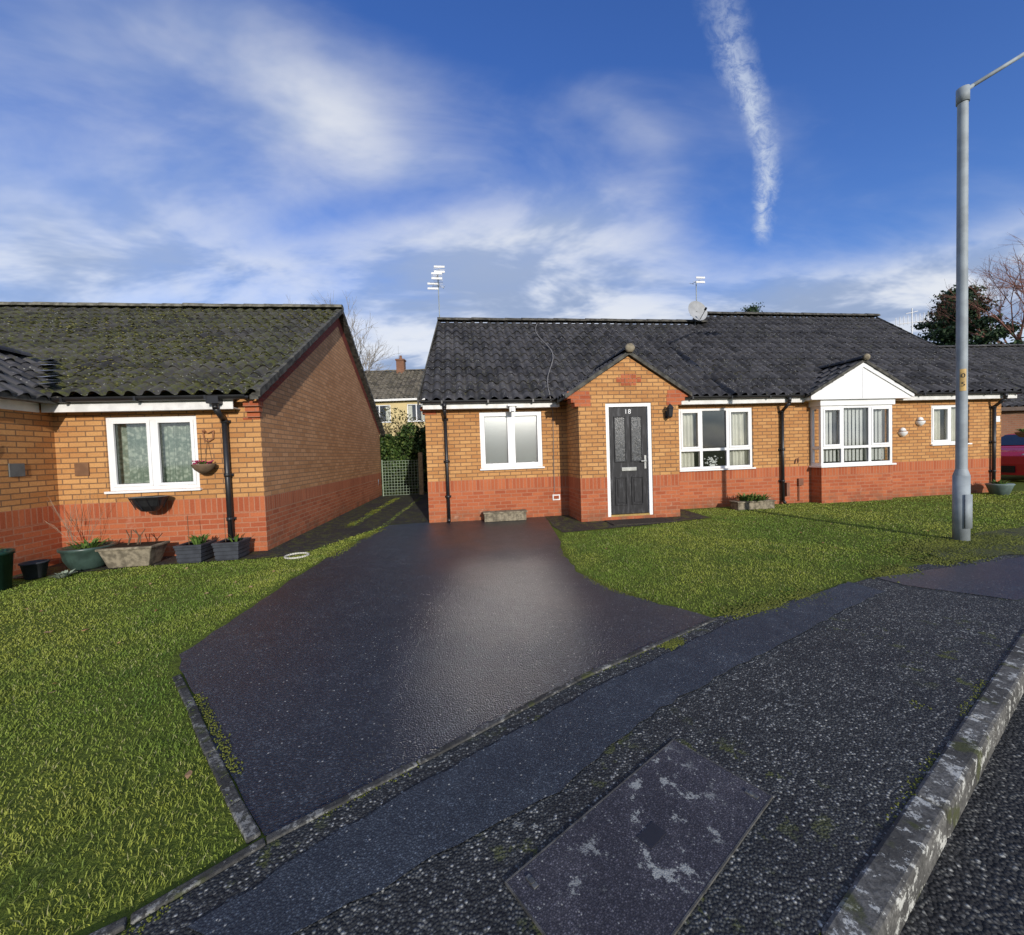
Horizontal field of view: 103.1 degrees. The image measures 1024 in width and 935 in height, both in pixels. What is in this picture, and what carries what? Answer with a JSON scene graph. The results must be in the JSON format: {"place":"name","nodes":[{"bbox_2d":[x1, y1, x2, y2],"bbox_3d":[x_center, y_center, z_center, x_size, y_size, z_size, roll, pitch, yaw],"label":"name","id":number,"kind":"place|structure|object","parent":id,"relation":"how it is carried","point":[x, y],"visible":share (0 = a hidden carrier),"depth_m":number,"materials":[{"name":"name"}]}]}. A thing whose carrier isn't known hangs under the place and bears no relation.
{"place":"outdoors","nodes":[
{"label":"outdoors","id":0,"kind":"place"},
{"bbox_2d":[50,568,77,577],"bbox_3d":[-5.565,1.325,5.043,0.236,0.068,0.301,-2,2,0],"label":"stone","id":1,"kind":"object","parent":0,"point":[62,574],"visible":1,"depth_m":5.03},
{"bbox_2d":[272,493,428,554],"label":"side path","id":2,"kind":"structure","parent":0,"point":[332,531],"depth_m":8.85,"materials":[{"name":"concrete"}]},
{"bbox_2d":[378,452,423,495],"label":"wire gate","id":3,"kind":"structure","parent":2,"relation":"on","point":[420,473],"depth_m":14.35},
{"bbox_2d":[179,517,710,835],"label":"driveway","id":4,"kind":"structure","parent":0,"point":[360,663],"depth_m":2.83,"materials":[{"name":"asphalt"}]},
{"bbox_2d":[483,509,526,521],"bbox_3d":[-0.141,0.970,8.198,0.880,0.190,0.240,-2,2,-7],"label":"stone trough","id":5,"kind":"object","parent":4,"relation":"on","point":[504,515],"visible":1,"depth_m":8.10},
{"bbox_2d":[0,475,1023,934],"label":"ground plot","id":6,"kind":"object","parent":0,"point":[40,877],"visible":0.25,"depth_m":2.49,"materials":[{"name":"plant"}]},
{"bbox_2d":[0,546,15,590],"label":"dark green pot","id":7,"kind":"object","parent":6,"relation":"on","point":[6,566],"visible":1,"depth_m":4.61,"materials":[{"name":"plastic"}]},
{"bbox_2d":[0,403,62,575],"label":"porch walls","id":8,"kind":"structure","parent":6,"relation":"on","point":[27,531],"depth_m":5.42,"materials":[{"name":"brick"}]},
{"bbox_2d":[8,463,25,476],"bbox_3d":[-6.413,0.032,5.264,0.016,0.170,0.180,-2,2,-7],"label":"square plaque","id":9,"kind":"object","parent":8,"relation":"attached to","point":[16,469],"visible":1,"depth_m":5.25,"materials":[{"name":"metal"}]},
{"bbox_2d":[0,399,38,412],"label":"porch fascia","id":10,"kind":"structure","parent":8,"relation":"attached to","point":[7,404],"depth_m":5.31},
{"bbox_2d":[0,363,62,403],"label":"porch verge","id":11,"kind":"structure","parent":8,"relation":"attached to","point":[23,396],"depth_m":5.27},
{"bbox_2d":[0,345,106,400],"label":"porch roof tiles","id":12,"kind":"object","parent":8,"relation":"on","point":[19,361],"visible":0.44,"depth_m":5.85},
{"bbox_2d":[18,559,49,579],"bbox_3d":[-5.940,1.271,5.060,0.260,0.200,0.260,-2,2,0],"label":"grey pot","id":13,"kind":"object","parent":6,"relation":"on","point":[34,569],"visible":1,"depth_m":5.00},
{"bbox_2d":[53,399,267,556],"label":"front wall","id":14,"kind":"structure","parent":6,"relation":"on","point":[80,437],"depth_m":5.98,"materials":[{"name":"orange brick"}]},
{"bbox_2d":[74,463,89,475],"bbox_3d":[-6.155,0.029,5.818,0.180,0.180,0.016,-2,2,-7],"label":"dark plaque","id":15,"kind":"object","parent":14,"relation":"attached to","point":[82,469],"visible":1,"depth_m":5.81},
{"bbox_2d":[41,399,240,412],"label":"fascia and soffit","id":16,"kind":"structure","parent":14,"relation":"attached to","point":[130,406],"depth_m":5.71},
{"bbox_2d":[49,394,248,403],"bbox_3d":[-5.150,-0.928,5.651,2.730,0.115,0.128,-2,2,-7],"label":"gutter","id":17,"kind":"object","parent":16,"relation":"attached to","point":[211,399],"visible":0.85,"depth_m":5.63,"materials":[{"name":"black plastic"}]},
{"bbox_2d":[128,495,169,511],"bbox_3d":[-5.121,0.517,5.742,0.480,0.220,0.380,-2,2,-7],"label":"hanging basket","id":18,"kind":"object","parent":14,"relation":"hanging from","point":[149,503],"visible":1,"depth_m":5.64,"materials":[{"name":"black plastic"}]},
{"bbox_2d":[106,416,199,490],"bbox_3d":[-5.246,-0.212,5.976,1.220,1.070,0.072,-2,2,-7],"label":"frame","id":19,"kind":"object","parent":14,"relation":"on","point":[153,432],"visible":0.98,"depth_m":5.94,"materials":[{"name":"white plastic"}]},
{"bbox_2d":[115,422,190,483],"bbox_3d":[-5.246,-0.212,5.977,1.026,0.876,0.010,-2,2,-7],"label":"gasket","id":20,"kind":"object","parent":19,"relation":"attached to","point":[161,454],"visible":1,"depth_m":5.96,"materials":[{"name":"black plastic"}]},
{"bbox_2d":[116,423,192,483],"bbox_3d":[-5.258,-0.230,6.078,1.160,1.000,0.055,-2,2,-7],"label":"curtain","id":21,"kind":"object","parent":19,"relation":"hanging from","point":[133,452],"visible":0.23,"depth_m":6.07,"materials":[{"name":"fabric"}]},
{"bbox_2d":[104,488,201,493],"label":"sill","id":22,"kind":"structure","parent":14,"relation":"attached to","point":[147,491],"depth_m":5.90,"materials":[{"name":"white plastic"}]},
{"bbox_2d":[191,438,215,473],"bbox_3d":[-4.474,-0.195,5.883,0.310,0.570,0.264,-2,2,-7],"label":"wall basket","id":23,"kind":"object","parent":14,"relation":"attached to","point":[202,466],"depth_m":5.83,"materials":[{"name":"brown plastic"}]},
{"bbox_2d":[105,310,333,398],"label":"roof back","id":24,"kind":"structure","parent":14,"relation":"on","point":[201,392],"depth_m":12.18,"materials":[{"name":"tile"}]},
{"bbox_2d":[0,306,338,396],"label":"roof tiles","id":25,"kind":"object","parent":24,"relation":"attached to","point":[276,345],"visible":0.92,"depth_m":7.33,"materials":[{"name":"tile"}]},
{"bbox_2d":[0,307,330,394],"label":"roof moss","id":26,"kind":"object","parent":25,"relation":"on","point":[160,336],"visible":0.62,"depth_m":7.64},
{"bbox_2d":[0,302,343,309],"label":"ridge tiles","id":27,"kind":"object","parent":25,"relation":"on","point":[182,305],"visible":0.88,"depth_m":9.64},
{"bbox_2d":[212,403,236,537],"bbox_3d":[-4.187,0.150,5.907,0.120,2.241,0.304,-2,2,-7],"label":"downpipe","id":28,"kind":"object","parent":14,"relation":"attached to","point":[228,475],"visible":0.87,"depth_m":5.97,"materials":[{"name":"black plastic"}]},
{"bbox_2d":[243,401,262,419],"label":"corbels","id":29,"kind":"object","parent":14,"relation":"attached to","point":[253,409],"visible":1,"depth_m":5.98,"materials":[{"name":"red brick"}]},
{"bbox_2d":[13,547,317,578],"bbox_3d":[-5.057,1.321,5.631,4.314,0.001,0.927,-2,2,-7],"label":"flower bed edge","id":30,"kind":"object","parent":6,"relation":"on","point":[61,567],"visible":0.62,"depth_m":5.74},
{"bbox_2d":[46,494,113,544],"bbox_3d":[-6.107,0.829,5.699,0.955,1.070,0.268,-2,2,-7],"label":"bare shrub","id":31,"kind":"object","parent":30,"relation":"on","point":[67,523],"visible":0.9,"depth_m":5.66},
{"bbox_2d":[56,536,117,570],"bbox_3d":[-5.684,1.154,5.456,0.570,0.388,0.566,-2,2,0],"label":"plant pot","id":32,"kind":"object","parent":30,"relation":"on","point":[82,556],"visible":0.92,"depth_m":5.30,"materials":[{"name":"green ceramic"}]},
{"bbox_2d":[95,529,169,567],"bbox_3d":[-5.146,1.085,5.535,0.660,0.484,0.380,-2,2,-9],"label":"stone trough","id":33,"kind":"object","parent":30,"relation":"on","point":[129,554],"visible":1,"depth_m":5.41,"materials":[{"name":"stone"}]},
{"bbox_2d":[173,516,215,563],"bbox_3d":[-4.408,0.983,5.652,0.352,0.630,0.350,-2,2,-7],"label":"square planter","id":34,"kind":"object","parent":30,"relation":"on","point":[196,549],"visible":0.97,"depth_m":5.53,"materials":[{"name":"plastic"}]},
{"bbox_2d":[211,518,250,560],"bbox_3d":[-3.950,0.964,5.754,0.388,0.630,0.350,-2,2,-7],"label":"square planter","id":35,"kind":"object","parent":30,"relation":"on","point":[234,548],"visible":1,"depth_m":5.62,"materials":[{"name":"plastic"}]},
{"bbox_2d":[172,674,260,843],"bbox_3d":[-1.530,1.376,2.019,1.665,0.117,0.056,0,3,43],"label":"lawn edging","id":36,"kind":"object","parent":6,"relation":"on","point":[245,823],"visible":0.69,"depth_m":1.77,"materials":[{"name":"concrete"}]},
{"bbox_2d":[284,552,309,558],"bbox_3d":[-3.020,1.236,5.702,0.327,0.028,0.327,-2,2,0],"label":"white ring on lawn","id":37,"kind":"object","parent":6,"relation":"on","point":[286,557],"visible":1,"depth_m":5.68,"materials":[{"name":"beige plastic"}]},
{"bbox_2d":[260,327,381,549],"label":"gable wall","id":38,"kind":"structure","parent":6,"relation":"on","point":[320,437],"depth_m":8.47,"materials":[{"name":"brick"}]},
{"bbox_2d":[249,309,384,435],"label":"verge tiles","id":39,"kind":"object","parent":38,"relation":"attached to","point":[266,384],"visible":1,"depth_m":9.26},
{"bbox_2d":[258,318,379,433],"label":"verge bricks","id":40,"kind":"object","parent":38,"relation":"attached to","point":[300,360],"visible":0.7,"depth_m":8.62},
{"bbox_2d":[287,293,394,377],"bbox_3d":[-12.495,-5.716,30.474,9.824,12.874,7.285,-4,3,-45],"label":"bare tree","id":41,"kind":"object","parent":6,"relation":"on","point":[371,363],"visible":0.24,"depth_m":30.52,"materials":[{"name":"plant"}]},
{"bbox_2d":[375,398,424,435],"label":"walls","id":42,"kind":"structure","parent":6,"relation":"on","point":[401,406],"depth_m":26.87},
{"bbox_2d":[364,369,423,398],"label":"roof","id":43,"kind":"structure","parent":42,"relation":"attached to","point":[392,384],"depth_m":28.46,"materials":[{"name":"tile"}]},
{"bbox_2d":[374,398,424,400],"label":"fascia","id":44,"kind":"structure","parent":43,"relation":"attached to","point":[400,399],"depth_m":26.52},
{"bbox_2d":[395,355,405,373],"bbox_3d":[-8.260,-7.492,30.251,0.660,1.650,0.660,-2,2,0],"label":"chimney","id":45,"kind":"object","parent":43,"relation":"on","point":[400,364],"visible":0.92,"depth_m":29.98,"materials":[{"name":"brown brick"}]},
{"bbox_2d":[412,405,421,419],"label":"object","id":46,"kind":"object","parent":42,"relation":"attached to","point":[414,411],"visible":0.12,"depth_m":28.48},
{"bbox_2d":[378,407,424,436],"bbox_3d":[-4.109,-1.075,16.284,5.894,2.814,2.584,-2,2,0],"label":"bare hedge","id":47,"kind":"object","parent":6,"relation":"on","point":[419,422],"visible":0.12,"depth_m":16.20,"materials":[{"name":"beige plant"}]},
{"bbox_2d":[380,422,427,492],"bbox_3d":[-3.920,-0.379,15.372,4.320,2.690,1.030,-2,2,0],"label":"ivy hedge","id":48,"kind":"object","parent":6,"relation":"on","point":[403,444],"visible":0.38,"depth_m":15.26,"materials":[{"name":"green plant"}]},
{"bbox_2d":[25,503,927,778],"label":"fallen leaves","id":49,"kind":"object","parent":6,"relation":"on","point":[188,774],"visible":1,"depth_m":3.75,"materials":[{"name":"brown plant"}]},
{"bbox_2d":[121,498,1023,934],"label":"moss","id":50,"kind":"object","parent":6,"relation":"on","point":[939,544],"visible":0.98,"depth_m":4.16,"materials":[{"name":"plant"}]},
{"bbox_2d":[693,411,729,466],"bbox_3d":[4.422,-0.469,9.841,2.560,1.940,1.500,-2,2,-7],"label":"room","id":51,"kind":"object","parent":6,"relation":"on","point":[713,428],"depth_m":10.70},
{"bbox_2d":[425,390,1000,522],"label":"walls","id":52,"kind":"structure","parent":6,"relation":"on","point":[922,467],"depth_m":9.07,"materials":[{"name":"orange brick"}]},
{"bbox_2d":[427,266,444,316],"bbox_3d":[-2.042,-4.478,11.130,0.489,1.820,0.645,-2,2,-7],"label":"tv aerial","id":53,"kind":"object","parent":52,"relation":"attached to","point":[436,272],"visible":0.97,"depth_m":11.05,"materials":[{"name":"grey metal"}]},
{"bbox_2d":[479,411,542,468],"bbox_3d":[-0.016,-0.580,8.440,1.290,1.160,0.072,-2,2,-7],"label":"frame","id":54,"kind":"object","parent":52,"relation":"attached to","point":[511,463],"visible":0.96,"depth_m":8.41,"materials":[{"name":"white plastic"}]},
{"bbox_2d":[484,416,537,462],"bbox_3d":[-0.017,-0.580,8.446,1.096,0.966,0.001,-2,2,-7],"label":"glass","id":55,"kind":"object","parent":54,"relation":"attached to","point":[496,448],"visible":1,"depth_m":8.44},
{"bbox_2d":[480,466,544,470],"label":"sill","id":56,"kind":"structure","parent":52,"relation":"attached to","point":[512,468],"depth_m":8.36,"materials":[{"name":"white plastic"}]},
{"bbox_2d":[535,324,554,492],"bbox_3d":[0.855,-1.691,9.638,0.309,4.358,2.968,-2,2,-1],"label":"aerial cable","id":57,"kind":"object","parent":52,"relation":"attached to","point":[549,396],"visible":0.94,"depth_m":8.52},
{"bbox_2d":[439,316,772,399],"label":"roof back","id":58,"kind":"structure","parent":52,"relation":"on","point":[528,397],"depth_m":13.43,"materials":[{"name":"concrete"}]},
{"bbox_2d":[437,311,880,323],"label":"ridge tiles","id":59,"kind":"object","parent":58,"relation":"on","point":[589,320],"visible":0.85,"depth_m":11.68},
{"bbox_2d":[679,407,751,469],"bbox_3d":[4.520,-0.645,9.041,1.760,1.340,0.073,-2,2,-7],"label":"frame","id":60,"kind":"object","parent":52,"relation":"attached to","point":[727,416],"visible":0.94,"depth_m":9.03,"materials":[{"name":"white plastic"}]},
{"bbox_2d":[681,412,747,466],"bbox_3d":[4.506,-0.663,9.142,1.700,1.270,0.056,-2,2,-7],"label":"curtain","id":61,"kind":"object","parent":60,"relation":"hanging from","point":[738,433],"visible":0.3,"depth_m":9.20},
{"bbox_2d":[679,467,755,471],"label":"sill","id":62,"kind":"structure","parent":52,"relation":"attached to","point":[717,469],"depth_m":8.96,"materials":[{"name":"white plastic"}]},
{"bbox_2d":[423,394,1016,409],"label":"fascia and soffit","id":63,"kind":"structure","parent":52,"relation":"attached to","point":[459,406],"depth_m":8.76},
{"bbox_2d":[420,391,1023,403],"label":"gutter","id":64,"kind":"object","parent":63,"relation":"attached to","point":[689,398],"visible":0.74,"depth_m":8.65,"materials":[{"name":"black plastic"}]},
{"bbox_2d":[419,315,1023,400],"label":"roof tiles","id":65,"kind":"object","parent":52,"relation":"attached to","point":[778,355],"visible":0.91,"depth_m":10.16,"materials":[{"name":"tile"}]},
{"bbox_2d":[688,301,706,326],"bbox_3d":[5.284,-4.431,11.557,0.488,0.702,0.555,-1,2,26],"label":"satellite dish","id":66,"kind":"object","parent":65,"relation":"on","point":[697,310],"visible":0.99,"depth_m":11.66,"materials":[{"name":"white plastic"}]},
{"bbox_2d":[417,317,1023,404],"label":"verge trim","id":67,"kind":"structure","parent":65,"relation":"attached to","point":[419,393],"depth_m":9.73,"materials":[{"name":"plastic"}]},
{"bbox_2d":[771,356,906,394],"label":"bay roof tiles","id":68,"kind":"object","parent":65,"relation":"on","point":[836,366],"visible":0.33,"depth_m":9.30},
{"bbox_2d":[442,393,1007,522],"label":"downpipes","id":69,"kind":"object","parent":52,"relation":"attached to","point":[782,448],"visible":0.94,"depth_m":9.12,"materials":[{"name":"black plastic"}]},
{"bbox_2d":[785,458,803,500],"bbox_3d":[6.413,0.276,9.229,0.450,0.979,0.078,-2,2,-8],"label":"meter box and pipes","id":70,"kind":"object","parent":52,"relation":"attached to","point":[800,481],"visible":0.98,"depth_m":9.24,"materials":[{"name":"plastic"}]},
{"bbox_2d":[940,409,944,439],"bbox_3d":[10.445,-0.866,10.629,1.870,1.530,1.500,-2,2,-7],"label":"room","id":71,"kind":"object","parent":52,"relation":"attached to","point":[942,424],"visible":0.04,"depth_m":10.73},
{"bbox_2d":[931,405,954,443],"bbox_3d":[10.543,-1.042,9.829,1.070,0.930,0.072,-2,2,-7],"label":"frame","id":72,"kind":"object","parent":52,"relation":"attached to","point":[947,408],"visible":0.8,"depth_m":9.79,"materials":[{"name":"white plastic"}]},
{"bbox_2d":[934,408,954,440],"bbox_3d":[10.529,-1.060,9.931,1.010,0.860,0.055,-2,2,-7],"label":"curtain","id":73,"kind":"object","parent":72,"relation":"hanging from","point":[936,424],"visible":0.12,"depth_m":9.92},
{"bbox_2d":[729,492,775,509],"bbox_3d":[5.117,0.702,8.659,0.881,0.355,0.756,-2,2,-7],"label":"stone trough","id":74,"kind":"object","parent":6,"relation":"on","point":[752,501],"visible":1,"depth_m":8.55,"materials":[{"name":"beige stone"}]},
{"bbox_2d":[740,302,764,316],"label":"conifer tree","id":75,"kind":"object","parent":6,"relation":"on","point":[753,308],"visible":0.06,"depth_m":44.12,"materials":[{"name":"plant"}]},
{"bbox_2d":[810,408,877,462],"bbox_3d":[7.670,-0.601,9.890,1.820,1.900,1.450,-2,2,-7],"label":"bay room","id":76,"kind":"object","parent":6,"relation":"on","point":[851,438],"visible":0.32,"depth_m":10.21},
{"bbox_2d":[810,405,891,465],"bbox_3d":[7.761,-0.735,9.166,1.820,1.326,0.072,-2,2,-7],"label":"frame","id":77,"kind":"object","parent":76,"relation":"on","point":[840,446],"visible":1,"depth_m":9.13,"materials":[{"name":"white plastic"}]},
{"bbox_2d":[813,409,882,462],"bbox_3d":[7.745,-0.738,9.286,1.760,1.210,0.160,-2,2,-7],"label":"bay side glass","id":78,"kind":"object","parent":77,"relation":"in","point":[816,430],"visible":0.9,"depth_m":9.19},
{"bbox_2d":[825,408,888,462],"bbox_3d":[7.761,-0.735,9.166,1.710,1.216,0.010,-2,2,-8],"label":"gasket","id":79,"kind":"object","parent":77,"relation":"attached to","point":[867,434],"visible":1,"depth_m":9.20,"materials":[{"name":"black plastic"}]},
{"bbox_2d":[823,408,884,461],"bbox_3d":[7.743,-0.762,9.264,1.713,1.216,0.021,-2,2,-8],"label":"vertical blind","id":80,"kind":"object","parent":76,"relation":"hanging from","point":[853,432],"visible":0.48,"depth_m":9.28,"materials":[{"name":"fabric"}]},
{"bbox_2d":[811,465,892,502],"bbox_3d":[7.784,0.366,9.314,1.820,0.800,0.280,-2,2,-7],"label":"bay base","id":81,"kind":"object","parent":6,"relation":"on","point":[848,484],"visible":0.93,"depth_m":9.18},
{"bbox_2d":[809,398,896,467],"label":"bay sill and head","id":82,"kind":"structure","parent":81,"relation":"on","point":[840,402],"depth_m":9.09},
{"bbox_2d":[805,367,911,401],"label":"bay gable cladding","id":83,"kind":"structure","parent":82,"relation":"on","point":[874,386],"depth_m":9.00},
{"bbox_2d":[810,363,913,398],"bbox_3d":[7.768,-1.930,8.988,2.600,0.790,0.026,-2,2,-7],"label":"bay bargeboard","id":84,"kind":"object","parent":83,"relation":"attached to","point":[882,376],"visible":1,"depth_m":8.99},
{"bbox_2d":[805,359,916,396],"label":"bay verge","id":85,"kind":"structure","parent":84,"relation":"attached to","point":[836,377],"depth_m":8.97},
{"bbox_2d":[910,282,1023,346],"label":"leafy tree","id":86,"kind":"object","parent":6,"relation":"on","point":[946,336],"visible":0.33,"depth_m":24.55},
{"bbox_2d":[922,211,1023,346],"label":"bare tree","id":87,"kind":"object","parent":6,"relation":"on","point":[1016,288],"visible":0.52,"depth_m":22.77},
{"bbox_2d":[929,526,1023,559],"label":"mossy verge","id":88,"kind":"structure","parent":6,"relation":"on","point":[1015,532],"depth_m":4.91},
{"bbox_2d":[952,52,1023,540],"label":"street lamp","id":89,"kind":"object","parent":6,"relation":"on","point":[962,510],"visible":1,"depth_m":5.23,"materials":[{"name":"grey metal"}]},
{"bbox_2d":[985,479,1015,494],"bbox_3d":[11.451,0.454,9.541,0.480,0.359,0.480,-2,2,-7],"label":"plant pot","id":90,"kind":"object","parent":6,"relation":"on","point":[1000,487],"visible":1,"depth_m":9.44,"materials":[{"name":"green ceramic"}]},
{"bbox_2d":[1001,433,1023,475],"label":"parked car","id":91,"kind":"object","parent":6,"relation":"on","point":[1012,454],"visible":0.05,"depth_m":11.98,"materials":[{"name":"red paint"}]},
{"bbox_2d":[1001,406,1023,436],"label":"walls","id":92,"kind":"structure","parent":6,"relation":"on","point":[1010,423],"depth_m":15.34,"materials":[{"name":"brown brick"}]},
{"bbox_2d":[937,344,1023,406],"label":"roof","id":93,"kind":"structure","parent":92,"relation":"attached to","point":[1005,361],"depth_m":17.86,"materials":[{"name":"tile"}]},
{"bbox_2d":[0,0,1023,371],"label":"sky","id":94,"kind":"structure","parent":0,"point":[576,159],"materials":[{"name":"blue"}]},
{"bbox_2d":[119,554,1023,934],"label":"pavement","id":95,"kind":"structure","parent":0,"point":[829,736],"depth_m":1.70,"materials":[{"name":"asphalt"}]},
{"bbox_2d":[186,581,884,934],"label":"pavement trench repair","id":96,"kind":"structure","parent":95,"relation":"on","point":[558,749],"depth_m":1.65,"materials":[{"name":"asphalt"}]},
{"bbox_2d":[505,739,772,934],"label":"inspection cover","id":97,"kind":"object","parent":95,"relation":"on","point":[650,846],"visible":0.93,"depth_m":1.35,"materials":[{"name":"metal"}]},
{"bbox_2d":[877,556,1023,599],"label":"pavement patch","id":98,"kind":"object","parent":95,"relation":"on","point":[1002,578],"visible":1,"depth_m":3.88,"materials":[{"name":"asphalt"}]},
{"bbox_2d":[545,509,709,531],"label":"front path","id":99,"kind":"structure","parent":0,"point":[564,523],"depth_m":7.58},
{"bbox_2d":[565,357,679,521],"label":"porch walls","id":100,"kind":"structure","parent":99,"relation":"on","point":[587,463],"depth_m":7.79,"materials":[{"name":"brick"}]},
{"bbox_2d":[556,347,625,400],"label":"porch roof tiles","id":101,"kind":"object","parent":100,"relation":"on","point":[609,360],"visible":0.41,"depth_m":7.89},
{"bbox_2d":[556,352,691,402],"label":"porch verge","id":102,"kind":"structure","parent":100,"relation":"attached to","point":[640,361],"depth_m":7.72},
{"bbox_2d":[564,374,687,407],"bbox_3d":[2.211,-1.487,7.859,2.420,0.600,0.227,-2,2,-8],"label":"decorative brickwork","id":103,"kind":"object","parent":100,"relation":"attached to","point":[582,398],"visible":0.97,"depth_m":7.74,"materials":[{"name":"red brick"}]},
{"bbox_2d":[605,403,652,516],"bbox_3d":[2.255,-0.151,7.842,0.920,2.170,0.110,-2,2,-7],"label":"front door","id":104,"kind":"structure","parent":100,"relation":"attached to","point":[620,437],"depth_m":7.83,"materials":[{"name":"plastic"}]},
{"bbox_2d":[608,407,648,513],"bbox_3d":[2.252,-0.134,7.863,0.770,2.055,0.059,-2,2,-7],"label":"door leaf","id":105,"kind":"object","parent":104,"relation":"attached to","point":[629,491],"visible":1,"depth_m":7.85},
{"bbox_2d":[604,517,675,525],"bbox_3d":[2.363,0.996,7.543,1.170,0.013,0.500,-2,2,-7],"label":"doorstep","id":106,"kind":"object","parent":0,"point":[639,521],"depth_m":7.49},
{"bbox_2d":[899,693,1023,934],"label":"road","id":107,"kind":"structure","parent":0,"point":[974,884],"depth_m":1.38,"materials":[{"name":"asphalt"}]},
{"label":"ground","id":108,"kind":"structure","parent":0,"visible":0},
{"bbox_2d":[88,618,716,934],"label":"edging","id":109,"kind":"object","parent":108,"relation":"on","point":[137,916],"visible":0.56,"depth_m":1.56,"materials":[{"name":"concrete"}]},
{"bbox_2d":[821,630,1023,934],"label":"kerb","id":110,"kind":"structure","parent":108,"relation":"on","point":[881,896],"depth_m":1.44,"materials":[{"name":"concrete"}]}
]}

